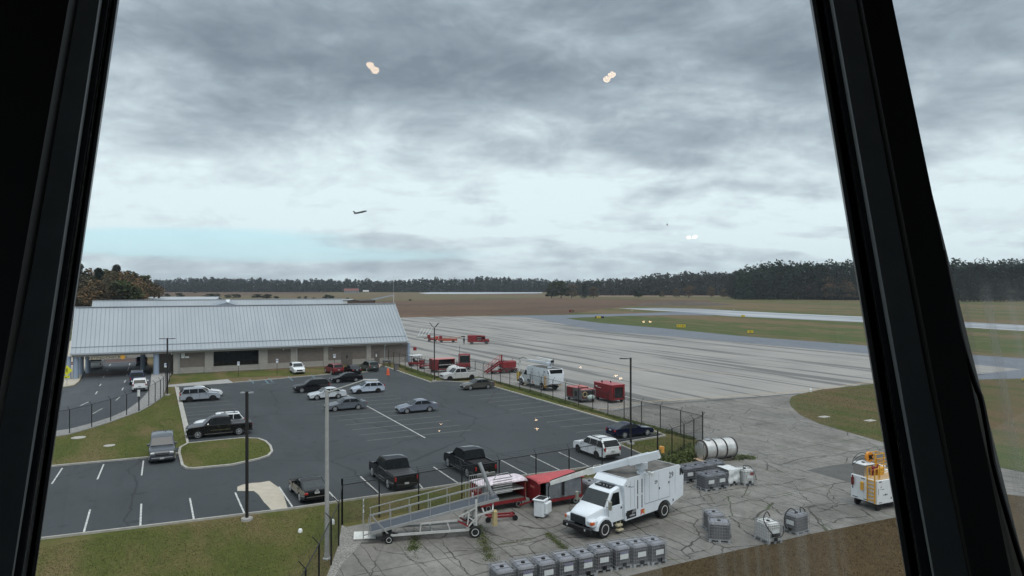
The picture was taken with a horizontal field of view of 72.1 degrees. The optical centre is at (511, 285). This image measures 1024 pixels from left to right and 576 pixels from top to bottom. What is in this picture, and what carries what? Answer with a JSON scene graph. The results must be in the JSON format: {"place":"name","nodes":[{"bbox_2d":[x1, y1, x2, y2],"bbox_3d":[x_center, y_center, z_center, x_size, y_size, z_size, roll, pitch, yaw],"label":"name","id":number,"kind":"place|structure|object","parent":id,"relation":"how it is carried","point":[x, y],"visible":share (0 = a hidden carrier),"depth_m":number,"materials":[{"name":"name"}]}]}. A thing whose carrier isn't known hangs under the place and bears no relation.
{"place":"outdoors","nodes":[
{"label":"outdoors","id":0,"kind":"place"},
{"bbox_2d":[57,358,151,429],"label":"road","id":1,"kind":"structure","parent":0,"point":[85,390],"depth_m":93.46,"materials":[{"name":"grey asphalt"}]},
{"bbox_2d":[85,359,134,376],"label":"crossing band","id":2,"kind":"object","parent":1,"relation":"on","point":[110,373],"visible":0.9,"depth_m":116.98,"materials":[{"name":"concrete"}]},
{"bbox_2d":[56,367,172,436],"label":"pavement","id":3,"kind":"structure","parent":0,"point":[154,378],"depth_m":83.67,"materials":[{"name":"concrete"}]},
{"bbox_2d":[56,361,171,434],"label":"chain link fence","id":4,"kind":"object","parent":3,"relation":"on","point":[155,392],"visible":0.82,"depth_m":76.58,"materials":[{"name":"grey metal"}]},
{"bbox_2d":[36,503,341,575],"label":"lawn","id":5,"kind":"structure","parent":0,"point":[45,543],"depth_m":38.79,"materials":[{"name":"green plant"}]},
{"bbox_2d":[240,391,253,521],"bbox_3d":[-16.369,10.525,43.500,0.783,7.950,0.709,0,0,0],"label":"street lamp","id":6,"kind":"object","parent":5,"relation":"on","point":[246,518],"visible":1,"depth_m":43.42,"materials":[{"name":"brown metal"}]},
{"bbox_2d":[291,479,342,575],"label":"chain link fence","id":7,"kind":"object","parent":5,"relation":"on","point":[330,534],"visible":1,"depth_m":36.24,"materials":[{"name":"grey metal"}]},
{"bbox_2d":[323,379,377,559],"bbox_3d":[-8.557,9.729,37.307,2.941,9.542,0.434,0,0,0],"label":"street lamp","id":8,"kind":"object","parent":5,"relation":"on","point":[327,392],"visible":0.88,"depth_m":37.22,"materials":[{"name":"grey metal"}]},
{"bbox_2d":[168,379,232,386],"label":"path strip","id":9,"kind":"object","parent":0,"point":[207,382],"visible":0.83,"depth_m":103.84,"materials":[{"name":"concrete"}]},
{"bbox_2d":[52,366,380,464],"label":"lawn","id":10,"kind":"structure","parent":0,"point":[171,390],"depth_m":70.32,"materials":[{"name":"green plant"}]},
{"bbox_2d":[160,292,329,295],"bbox_3d":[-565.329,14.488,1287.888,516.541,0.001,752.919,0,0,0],"label":"ploughed field","id":11,"kind":"structure","parent":0,"point":[240,293],"depth_m":1249.01,"materials":[{"name":"brown soil"}]},
{"bbox_2d":[163,291,728,299],"bbox_3d":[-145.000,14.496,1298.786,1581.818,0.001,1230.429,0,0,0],"label":"field","id":12,"kind":"structure","parent":0,"point":[397,295],"depth_m":913.94,"materials":[{"name":"brown plant"}]},
{"bbox_2d":[152,276,582,291],"bbox_3d":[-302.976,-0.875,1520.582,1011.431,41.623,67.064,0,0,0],"label":"wood","id":13,"kind":"object","parent":12,"relation":"on","point":[480,284],"visible":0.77,"depth_m":1503.71,"materials":[{"name":"green plant"}]},
{"bbox_2d":[344,475,585,521],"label":"grass","id":14,"kind":"structure","parent":0,"point":[401,503],"depth_m":46.52,"materials":[{"name":"green plant"}]},
{"bbox_2d":[423,292,541,293],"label":"pale sheeted field","id":15,"kind":"structure","parent":0,"point":[476,292],"depth_m":1419.57,"materials":[{"name":"plastic"}]},
{"bbox_2d":[343,363,695,526],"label":"lawn","id":16,"kind":"structure","parent":0,"point":[382,517],"depth_m":48.56,"materials":[{"name":"green plant"}]},
{"bbox_2d":[340,412,702,523],"bbox_3d":[4.500,13.110,52.993,36.141,2.780,3.117,0,0,-39],"label":"chain link fence","id":17,"kind":"object","parent":16,"relation":"on","point":[534,456],"visible":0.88,"depth_m":48.70,"materials":[{"name":"grey metal"}]},
{"bbox_2d":[388,349,704,438],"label":"chain link fence","id":18,"kind":"object","parent":16,"relation":"on","point":[512,380],"visible":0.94,"depth_m":86.38,"materials":[{"name":"grey metal"}]},
{"bbox_2d":[479,377,694,439],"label":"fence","id":19,"kind":"object","parent":16,"relation":"on","point":[603,413],"visible":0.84,"depth_m":80.89,"materials":[{"name":"green plant"}]},
{"bbox_2d":[658,442,696,464],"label":"fence weeds","id":20,"kind":"object","parent":16,"relation":"on","point":[686,455],"visible":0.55,"depth_m":58.82,"materials":[{"name":"green plant"}]},
{"bbox_2d":[58,286,1023,566],"bbox_3d":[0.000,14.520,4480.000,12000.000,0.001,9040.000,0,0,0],"label":"ground","id":21,"kind":"structure","parent":0,"point":[998,342],"depth_m":282.64,"materials":[{"name":"green plant"}]},
{"bbox_2d":[76,278,117,306],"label":"autumn tree","id":22,"kind":"object","parent":21,"relation":"on","point":[81,294],"visible":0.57,"depth_m":252.24,"materials":[{"name":"brown plant"}]},
{"bbox_2d":[86,277,123,306],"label":"autumn tree","id":23,"kind":"object","parent":21,"relation":"on","point":[106,287],"visible":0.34,"depth_m":255.19,"materials":[{"name":"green plant"}]},
{"bbox_2d":[101,279,144,299],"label":"autumn tree","id":24,"kind":"object","parent":21,"relation":"on","point":[124,286],"visible":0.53,"depth_m":259.18,"materials":[{"name":"green plant"}]},
{"bbox_2d":[92,298,342,357],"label":"terminal wing","id":25,"kind":"structure","parent":21,"relation":"on","point":[100,303],"depth_m":152.04,"materials":[{"name":"grey metal"}]},
{"bbox_2d":[65,303,409,378],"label":"terminal building","id":26,"kind":"structure","parent":21,"relation":"on","point":[215,338],"depth_m":121.42,"materials":[{"name":"metal"}]},
{"bbox_2d":[214,350,257,365],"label":"window","id":27,"kind":"structure","parent":26,"relation":"in","point":[221,358],"depth_m":119.37,"materials":[{"name":"black glass"}]},
{"bbox_2d":[41,366,658,536],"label":"parking lot","id":28,"kind":"structure","parent":21,"relation":"on","point":[288,421],"depth_m":62.90,"materials":[{"name":"grey asphalt"}]},
{"bbox_2d":[147,430,176,462],"bbox_3d":[-29.534,13.554,59.428,2.260,1.892,5.270,0,0,-26],"label":"sport utility vehicle","id":29,"kind":"object","parent":28,"relation":"on","point":[161,444],"visible":1,"depth_m":58.21,"materials":[{"name":"paint"}]},
{"bbox_2d":[179,386,219,401],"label":"sport utility vehicle","id":30,"kind":"object","parent":28,"relation":"on","point":[188,394],"visible":1,"depth_m":87.73,"materials":[{"name":"grey paint"}]},
{"bbox_2d":[185,414,252,438],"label":"pickup truck","id":31,"kind":"object","parent":28,"relation":"on","point":[217,423],"visible":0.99,"depth_m":67.28,"materials":[{"name":"black paint"}]},
{"bbox_2d":[179,438,270,466],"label":"grass island","id":32,"kind":"structure","parent":28,"relation":"on","point":[233,450],"depth_m":60.97,"materials":[{"name":"green plant"}]},
{"bbox_2d":[178,437,272,468],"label":"kerb","id":33,"kind":"structure","parent":28,"relation":"on","point":[222,465],"depth_m":58.19,"materials":[{"name":"concrete"}]},
{"bbox_2d":[237,481,287,509],"bbox_3d":[-16.906,14.482,48.492,2.626,0.001,7.558,0,0,-36],"label":"concrete patch","id":34,"kind":"object","parent":28,"relation":"on","point":[270,494],"visible":1,"depth_m":48.98,"materials":[{"name":"beige concrete"}]},
{"bbox_2d":[289,475,324,501],"bbox_3d":[-14.050,13.804,48.564,2.111,1.392,4.665,0,0,-30],"label":"parked car","id":35,"kind":"object","parent":28,"relation":"on","point":[307,488],"visible":0.88,"depth_m":47.21,"materials":[{"name":"black paint"}]},
{"bbox_2d":[293,377,329,392],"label":"sport utility vehicle","id":36,"kind":"object","parent":28,"relation":"on","point":[314,384],"visible":0.85,"depth_m":95.53,"materials":[{"name":"black paint"}]},
{"bbox_2d":[51,452,587,531],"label":"stall markings","id":37,"kind":"object","parent":28,"relation":"on","point":[236,493],"visible":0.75,"depth_m":48.72,"materials":[{"name":"paint"}]},
{"bbox_2d":[307,386,346,399],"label":"parked car","id":38,"kind":"object","parent":28,"relation":"on","point":[320,393],"visible":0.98,"depth_m":89.73,"materials":[{"name":"silver paint"}]},
{"bbox_2d":[41,444,640,539],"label":"kerb","id":39,"kind":"structure","parent":28,"relation":"on","point":[182,521],"depth_m":44.27,"materials":[{"name":"concrete"}]},
{"bbox_2d":[324,396,366,411],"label":"parked car","id":40,"kind":"object","parent":28,"relation":"on","point":[347,402],"visible":0.97,"depth_m":81.60,"materials":[{"name":"grey paint"}]},
{"bbox_2d":[329,372,362,382],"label":"parked car","id":41,"kind":"object","parent":28,"relation":"on","point":[349,376],"visible":1,"depth_m":105.19,"materials":[{"name":"black paint"}]},
{"bbox_2d":[350,381,384,393],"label":"parked car","id":42,"kind":"object","parent":28,"relation":"on","point":[377,386],"visible":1,"depth_m":94.64,"materials":[{"name":"paint"}]},
{"bbox_2d":[369,453,417,488],"bbox_3d":[-8.780,13.529,51.998,2.279,1.942,5.910,0,0,-29],"label":"pickup truck","id":43,"kind":"object","parent":28,"relation":"on","point":[388,463],"visible":0.91,"depth_m":50.98,"materials":[{"name":"black paint"}]},
{"bbox_2d":[187,389,608,440],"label":"worn stall markings","id":44,"kind":"object","parent":28,"relation":"on","point":[415,418],"visible":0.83,"depth_m":78.29,"materials":[{"name":"paint"}]},
{"bbox_2d":[395,398,437,413],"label":"parked car","id":45,"kind":"object","parent":28,"relation":"on","point":[419,404],"visible":1,"depth_m":80.15,"materials":[{"name":"grey paint"}]},
{"bbox_2d":[439,367,478,380],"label":"pickup truck","id":46,"kind":"object","parent":28,"relation":"on","point":[456,373],"visible":0.99,"depth_m":107.34,"materials":[{"name":"white paint"}]},
{"bbox_2d":[444,445,496,477],"bbox_3d":[-3.317,13.529,54.829,2.279,1.942,5.910,0,0,-29],"label":"pickup truck","id":47,"kind":"object","parent":28,"relation":"on","point":[466,453],"visible":0.88,"depth_m":53.89,"materials":[{"name":"black paint"}]},
{"bbox_2d":[460,378,494,389],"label":"parked car","id":48,"kind":"object","parent":28,"relation":"on","point":[477,383],"visible":1,"depth_m":98.06,"materials":[{"name":"green paint"}]},
{"bbox_2d":[382,365,665,443],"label":"kerb","id":49,"kind":"structure","parent":28,"relation":"on","point":[661,434],"depth_m":85.49,"materials":[{"name":"concrete"}]},
{"bbox_2d":[573,434,620,458],"bbox_3d":[7.212,13.598,60.176,2.148,1.805,4.710,0,0,-29],"label":"sport utility vehicle","id":50,"kind":"object","parent":28,"relation":"on","point":[596,438],"visible":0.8,"depth_m":58.78,"materials":[{"name":"white paint"}]},
{"bbox_2d":[605,421,653,438],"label":"parked car","id":51,"kind":"object","parent":28,"relation":"on","point":[621,429],"visible":0.97,"depth_m":67.05,"materials":[{"name":"blue paint"}]},
{"bbox_2d":[574,270,744,295],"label":"wood","id":52,"kind":"object","parent":21,"relation":"on","point":[702,283],"visible":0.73,"depth_m":1002.46,"materials":[{"name":"green plant"}]},
{"bbox_2d":[335,394,1023,575],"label":"concrete pad","id":53,"kind":"object","parent":21,"relation":"on","point":[763,430],"visible":0.62,"depth_m":45.31,"materials":[{"name":"grey concrete"}]},
{"bbox_2d":[327,525,362,575],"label":"gravel strip","id":54,"kind":"object","parent":53,"relation":"on","point":[347,547],"visible":0.88,"depth_m":38.75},
{"bbox_2d":[363,462,511,543],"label":"boarding ramp","id":55,"kind":"structure","parent":53,"relation":"on","point":[385,527],"depth_m":40.65,"materials":[{"name":"metal"}]},
{"bbox_2d":[476,523,499,562],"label":"weeds","id":56,"kind":"object","parent":53,"relation":"on","point":[484,541],"visible":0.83,"depth_m":39.13,"materials":[{"name":"green plant"}]},
{"bbox_2d":[468,473,527,511],"bbox_3d":[-1.298,13.545,45.808,4.425,1.910,1.700,0,0,-29],"label":"baggage cart","id":57,"kind":"object","parent":53,"relation":"on","point":[517,495],"visible":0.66,"depth_m":45.93,"materials":[{"name":"red paint"}]},
{"bbox_2d":[488,560,515,575],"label":"liquid tote","id":58,"kind":"object","parent":53,"relation":"on","point":[501,569],"visible":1,"depth_m":33.31,"materials":[{"name":"grey plastic"}]},
{"bbox_2d":[509,556,536,575],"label":"liquid tote","id":59,"kind":"object","parent":53,"relation":"on","point":[524,567],"visible":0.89,"depth_m":33.66,"materials":[{"name":"grey plastic"}]},
{"bbox_2d":[529,553,556,575],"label":"liquid tote","id":60,"kind":"object","parent":53,"relation":"on","point":[545,564],"visible":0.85,"depth_m":34.08,"materials":[{"name":"grey plastic"}]},
{"bbox_2d":[519,469,583,505],"bbox_3d":[2.428,13.530,46.618,4.525,1.940,1.850,0,0,-30],"label":"baggage cart","id":61,"kind":"object","parent":53,"relation":"on","point":[537,485],"visible":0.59,"depth_m":46.29,"materials":[{"name":"red paint"}]},
{"bbox_2d":[549,549,576,575],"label":"liquid tote","id":62,"kind":"object","parent":53,"relation":"on","point":[565,564],"visible":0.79,"depth_m":34.55,"materials":[{"name":"grey plastic"}]},
{"bbox_2d":[568,546,596,575],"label":"liquid tote","id":63,"kind":"object","parent":53,"relation":"on","point":[585,563],"visible":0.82,"depth_m":34.95,"materials":[{"name":"grey plastic"}]},
{"bbox_2d":[586,541,612,573],"bbox_3d":[4.454,13.922,36.022,1.000,1.155,1.280,0,0,-22],"label":"liquid tote","id":64,"kind":"object","parent":53,"relation":"on","point":[603,557],"visible":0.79,"depth_m":35.61,"materials":[{"name":"grey plastic"}]},
{"bbox_2d":[532,446,683,538],"bbox_3d":[6.492,12.025,43.810,9.267,4.950,5.860,0,0,-25],"label":"bucket truck","id":65,"kind":"object","parent":53,"relation":"on","point":[629,488],"visible":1,"depth_m":42.32,"materials":[{"name":"metal"}]},
{"bbox_2d":[604,538,632,570],"bbox_3d":[5.503,13.922,36.448,1.000,1.155,1.280,0,0,-25],"label":"liquid tote","id":66,"kind":"object","parent":53,"relation":"on","point":[621,555],"visible":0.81,"depth_m":36.02,"materials":[{"name":"grey plastic"}]},
{"bbox_2d":[373,417,882,565],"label":"weeds","id":67,"kind":"object","parent":53,"relation":"on","point":[693,505],"visible":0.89,"depth_m":43.90,"materials":[{"name":"green plant"}]},
{"bbox_2d":[622,536,649,567],"bbox_3d":[6.473,13.922,36.752,1.000,1.155,1.280,0,0,-23],"label":"liquid tote","id":68,"kind":"object","parent":53,"relation":"on","point":[639,554],"visible":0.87,"depth_m":36.34,"materials":[{"name":"grey plastic"}]},
{"bbox_2d":[639,534,667,565],"bbox_3d":[7.438,13.922,37.063,1.000,1.155,1.280,0,0,-26],"label":"liquid tote","id":69,"kind":"object","parent":53,"relation":"on","point":[657,550],"visible":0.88,"depth_m":36.64,"materials":[{"name":"grey plastic"}]},
{"bbox_2d":[677,463,695,483],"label":"liquid tote","id":70,"kind":"object","parent":53,"relation":"on","point":[688,472],"visible":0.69,"depth_m":51.63,"materials":[{"name":"plastic"}]},
{"bbox_2d":[695,471,716,491],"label":"liquid tote","id":71,"kind":"object","parent":53,"relation":"on","point":[705,480],"visible":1,"depth_m":49.73,"materials":[{"name":"plastic"}]},
{"bbox_2d":[702,508,725,531],"bbox_3d":[11.935,13.922,41.620,1.000,1.155,1.280,0,0,-8],"label":"liquid tote","id":72,"kind":"object","parent":53,"relation":"on","point":[709,513],"visible":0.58,"depth_m":41.60,"materials":[{"name":"grey plastic"}]},
{"bbox_2d":[693,437,737,461],"bbox_3d":[16.802,13.595,58.459,3.710,1.810,1.660,0,0,-22],"label":"storage tank","id":73,"kind":"object","parent":53,"relation":"on","point":[711,449],"visible":0.98,"depth_m":57.95,"materials":[{"name":"silver metal"}]},
{"bbox_2d":[706,469,727,489],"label":"liquid tote","id":74,"kind":"object","parent":53,"relation":"on","point":[720,481],"visible":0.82,"depth_m":50.09,"materials":[{"name":"plastic"}]},
{"bbox_2d":[707,517,730,543],"bbox_3d":[11.825,13.922,40.088,1.280,1.155,1.000,0,0,11],"label":"liquid tote","id":75,"kind":"object","parent":53,"relation":"on","point":[719,530],"visible":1,"depth_m":39.69,"materials":[{"name":"grey plastic"}]},
{"bbox_2d":[718,467,739,485],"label":"liquid tote","id":76,"kind":"object","parent":53,"relation":"on","point":[727,471],"visible":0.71,"depth_m":51.08,"materials":[{"name":"plastic"}]},
{"bbox_2d":[718,465,739,483],"bbox_3d":[15.866,13.819,51.488,1.103,1.050,1.386,0,0,-24],"label":"cover","id":77,"kind":"object","parent":76,"relation":"on","point":[734,473],"visible":0.99,"depth_m":51.00,"materials":[{"name":"silver metal"}]},
{"bbox_2d":[735,465,756,485],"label":"liquid tote","id":78,"kind":"object","parent":53,"relation":"on","point":[747,477],"visible":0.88,"depth_m":51.06,"materials":[{"name":"white plastic"}]},
{"bbox_2d":[754,511,783,544],"bbox_3d":[14.591,13.709,39.937,1.196,1.582,1.430,0,0,-22],"label":"liquid tote","id":79,"kind":"object","parent":53,"relation":"on","point":[767,530],"visible":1,"depth_m":39.67,"materials":[{"name":"white plastic"}]},
{"bbox_2d":[784,507,809,535],"bbox_3d":[16.657,13.761,41.408,1.404,1.478,1.000,0,0,-33],"label":"liquid tote","id":80,"kind":"object","parent":53,"relation":"on","point":[796,522],"visible":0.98,"depth_m":41.16,"materials":[{"name":"grey plastic"}]},
{"bbox_2d":[807,452,886,481],"bbox_3d":[30.697,14.484,56.297,14.623,0.001,7.091,0,0,-30],"label":"asphalt patch","id":81,"kind":"object","parent":53,"relation":"on","point":[842,471],"visible":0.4,"depth_m":55.07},
{"bbox_2d":[851,451,892,510],"bbox_3d":[24.452,12.752,46.544,3.787,3.495,1.998,0,0,-25],"label":"service cart","id":82,"kind":"object","parent":53,"relation":"on","point":[870,482],"visible":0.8,"depth_m":45.87,"materials":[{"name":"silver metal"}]},
{"bbox_2d":[398,316,1020,409],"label":"apron","id":83,"kind":"object","parent":21,"relation":"on","point":[746,369],"visible":0.71,"depth_m":137.52,"materials":[{"name":"concrete"}]},
{"bbox_2d":[427,357,454,372],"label":"baggage cart","id":84,"kind":"object","parent":83,"relation":"on","point":[445,359],"visible":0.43,"depth_m":118.03,"materials":[{"name":"red paint"}]},
{"bbox_2d":[517,357,563,389],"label":"bucket truck","id":85,"kind":"object","parent":83,"relation":"on","point":[550,371],"visible":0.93,"depth_m":97.58,"materials":[{"name":"metal"}]},
{"bbox_2d":[566,385,595,401],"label":"ground power cart","id":86,"kind":"object","parent":83,"relation":"on","point":[582,392],"visible":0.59,"depth_m":87.50,"materials":[{"name":"red paint"}]},
{"bbox_2d":[594,380,624,402],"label":"heater cart","id":87,"kind":"object","parent":83,"relation":"on","point":[606,386],"visible":0.77,"depth_m":87.03,"materials":[{"name":"red paint"}]},
{"bbox_2d":[503,312,1023,379],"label":"taxiway","id":88,"kind":"structure","parent":21,"relation":"on","point":[1008,362],"depth_m":191.82,"materials":[{"name":"grey asphalt"}]},
{"bbox_2d":[809,265,825,299],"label":"pine tree","id":89,"kind":"object","parent":21,"relation":"on","point":[817,268],"visible":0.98,"depth_m":704.66,"materials":[{"name":"green plant"}]},
{"bbox_2d":[622,308,1023,330],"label":"runway","id":90,"kind":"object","parent":21,"relation":"on","point":[844,318],"visible":0.71,"depth_m":327.13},
{"bbox_2d":[631,494,1023,575],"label":"brown turf","id":91,"kind":"structure","parent":21,"relation":"on","point":[1016,503],"depth_m":37.50,"materials":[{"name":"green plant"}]},
{"bbox_2d":[731,257,1023,299],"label":"wood","id":92,"kind":"object","parent":21,"relation":"on","point":[748,289],"visible":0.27,"depth_m":721.79,"materials":[{"name":"green plant"}]},
{"bbox_2d":[957,268,976,300],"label":"pine tree","id":93,"kind":"object","parent":21,"relation":"on","point":[964,272],"visible":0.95,"depth_m":630.97,"materials":[{"name":"green plant"}]},
{"bbox_2d":[966,269,985,301],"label":"pine tree","id":94,"kind":"object","parent":21,"relation":"on","point":[973,273],"visible":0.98,"depth_m":628.46,"materials":[{"name":"green plant"}]},
{"bbox_2d":[979,269,1001,300],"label":"pine tree","id":95,"kind":"object","parent":21,"relation":"on","point":[989,272],"visible":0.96,"depth_m":630.44,"materials":[{"name":"green plant"}]},
{"bbox_2d":[986,268,1004,300],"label":"pine tree","id":96,"kind":"object","parent":21,"relation":"on","point":[996,282],"visible":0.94,"depth_m":630.25,"materials":[{"name":"green plant"}]},
{"bbox_2d":[992,265,1013,300],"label":"pine tree","id":97,"kind":"object","parent":21,"relation":"on","point":[1001,268],"visible":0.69,"depth_m":634.46,"materials":[{"name":"green plant"}]},
{"bbox_2d":[1007,264,1023,300],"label":"pine tree","id":98,"kind":"object","parent":21,"relation":"on","point":[1018,275],"visible":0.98,"depth_m":634.04,"materials":[{"name":"green plant"}]},
{"bbox_2d":[375,298,711,316],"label":"brown field","id":99,"kind":"structure","parent":0,"point":[481,307],"depth_m":506.09,"materials":[{"name":"brown plant"}]},
{"bbox_2d":[81,0,1023,284],"label":"sky","id":100,"kind":"structure","parent":0,"point":[550,140],"materials":[{"name":"grey"}]},
{"bbox_2d":[637,301,731,305],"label":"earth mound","id":101,"kind":"object","parent":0,"point":[683,303],"visible":0.95,"depth_m":516.14,"materials":[{"name":"brown soil"}]},
{"bbox_2d":[795,386,881,438],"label":"grass","id":102,"kind":"structure","parent":0,"point":[842,408],"depth_m":83.43,"materials":[{"name":"green plant"}]},
{"bbox_2d":[790,378,1023,471],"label":"turf island","id":103,"kind":"structure","parent":0,"point":[1004,400],"depth_m":80.80,"materials":[{"name":"green plant"}]},
{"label":"wall","id":104,"kind":"structure","parent":0,"visible":0},
{"bbox_2d":[0,0,118,575],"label":"window post","id":105,"kind":"object","parent":104,"relation":"attached to","point":[55,58],"depth_m":1.10,"materials":[{"name":"metal"}]},
{"bbox_2d":[810,0,1022,575],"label":"window post","id":106,"kind":"object","parent":104,"relation":"attached to","point":[950,518],"depth_m":1.10,"materials":[{"name":"metal"}]},
{"bbox_2d":[944,250,1023,575],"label":"cable","id":107,"kind":"object","parent":106,"relation":"hanging from","point":[998,484],"visible":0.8,"depth_m":1.09,"materials":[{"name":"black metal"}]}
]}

